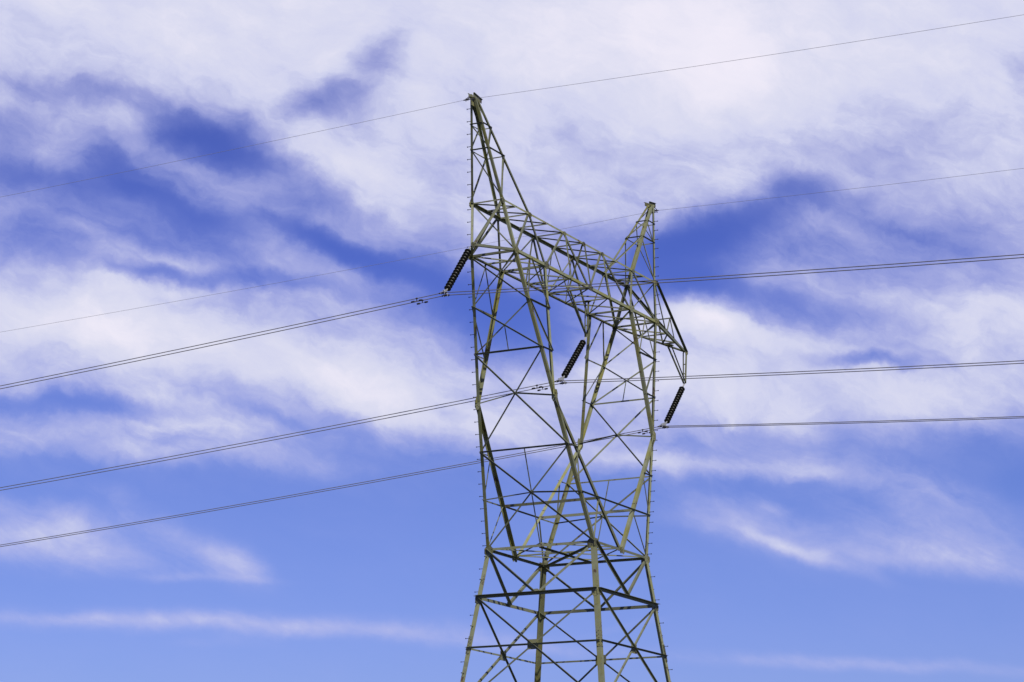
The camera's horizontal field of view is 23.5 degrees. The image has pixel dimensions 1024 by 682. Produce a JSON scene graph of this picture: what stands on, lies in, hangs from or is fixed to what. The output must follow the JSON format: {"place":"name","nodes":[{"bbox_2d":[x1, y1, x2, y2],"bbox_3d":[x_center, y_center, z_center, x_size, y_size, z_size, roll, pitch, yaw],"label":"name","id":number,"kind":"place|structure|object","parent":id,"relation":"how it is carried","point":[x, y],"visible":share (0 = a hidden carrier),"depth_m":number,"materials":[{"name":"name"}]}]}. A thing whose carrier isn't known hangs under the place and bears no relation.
{"place":"outdoors","nodes":[
{"label":"outdoors","id":0,"kind":"place"},
{"bbox_2d":[0,0,1023,681],"label":"sky","id":1,"kind":"structure","parent":0,"point":[892,551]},
{"bbox_3d":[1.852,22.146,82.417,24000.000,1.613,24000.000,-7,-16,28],"label":"ground","id":2,"kind":"structure","parent":0,"visible":0},
{"bbox_2d":[460,92,687,681],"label":"transmission tower","id":3,"kind":"structure","parent":2,"relation":"on","point":[593,544],"depth_m":85.81,"materials":[{"name":"metal"}]},
{"bbox_2d":[439,246,471,296],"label":"insulator string","id":4,"kind":"object","parent":3,"relation":"hanging from","point":[458,268],"visible":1,"depth_m":81.12,"materials":[{"name":"brown ceramic"}]},
{"bbox_2d":[0,254,1023,385],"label":"conductor cable","id":5,"kind":"object","parent":4,"relation":"hanging from","point":[525,288],"visible":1,"depth_m":78.01,"materials":[{"name":"metal"}]},
{"bbox_2d":[0,257,1023,388],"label":"conductor cable","id":6,"kind":"object","parent":4,"relation":"hanging from","point":[529,290],"visible":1,"depth_m":78.28,"materials":[{"name":"metal"}]},
{"bbox_2d":[554,337,586,384],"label":"insulator string","id":7,"kind":"object","parent":3,"relation":"hanging from","point":[574,358],"visible":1,"depth_m":87.95,"materials":[{"name":"brown ceramic"}]},
{"bbox_2d":[0,360,1023,487],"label":"conductor cable","id":8,"kind":"object","parent":7,"relation":"hanging from","point":[527,387],"visible":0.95,"depth_m":87.12,"materials":[{"name":"metal"}]},
{"bbox_2d":[0,363,1023,490],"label":"conductor cable","id":9,"kind":"object","parent":7,"relation":"hanging from","point":[522,391],"visible":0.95,"depth_m":87.52,"materials":[{"name":"metal"}]},
{"bbox_2d":[657,383,684,428],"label":"insulator string","id":10,"kind":"object","parent":3,"relation":"hanging from","point":[674,405],"visible":1,"depth_m":95.25,"materials":[{"name":"brown ceramic"}]},
{"bbox_2d":[0,417,1023,546],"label":"conductor cable","id":11,"kind":"object","parent":10,"relation":"hanging from","point":[519,455],"visible":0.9,"depth_m":96.25,"materials":[{"name":"metal"}]},
{"bbox_2d":[1,416,1023,544],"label":"conductor cable","id":12,"kind":"object","parent":10,"relation":"hanging from","point":[509,455],"visible":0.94,"depth_m":95.95,"materials":[{"name":"metal"}]},
{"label":"wire clamp","id":13,"kind":"object","parent":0,"visible":0},
{"bbox_2d":[3,15,1019,196],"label":"earth wire","id":14,"kind":"object","parent":13,"relation":"attached to","point":[524,91],"visible":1,"depth_m":81.44,"materials":[{"name":"metal"}]},
{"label":"wire clamp","id":15,"kind":"object","parent":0,"visible":0},
{"bbox_2d":[3,168,1022,331],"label":"earth wire","id":16,"kind":"object","parent":15,"relation":"hanging from","point":[523,236],"visible":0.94,"depth_m":97.51,"materials":[{"name":"metal"}]}
]}

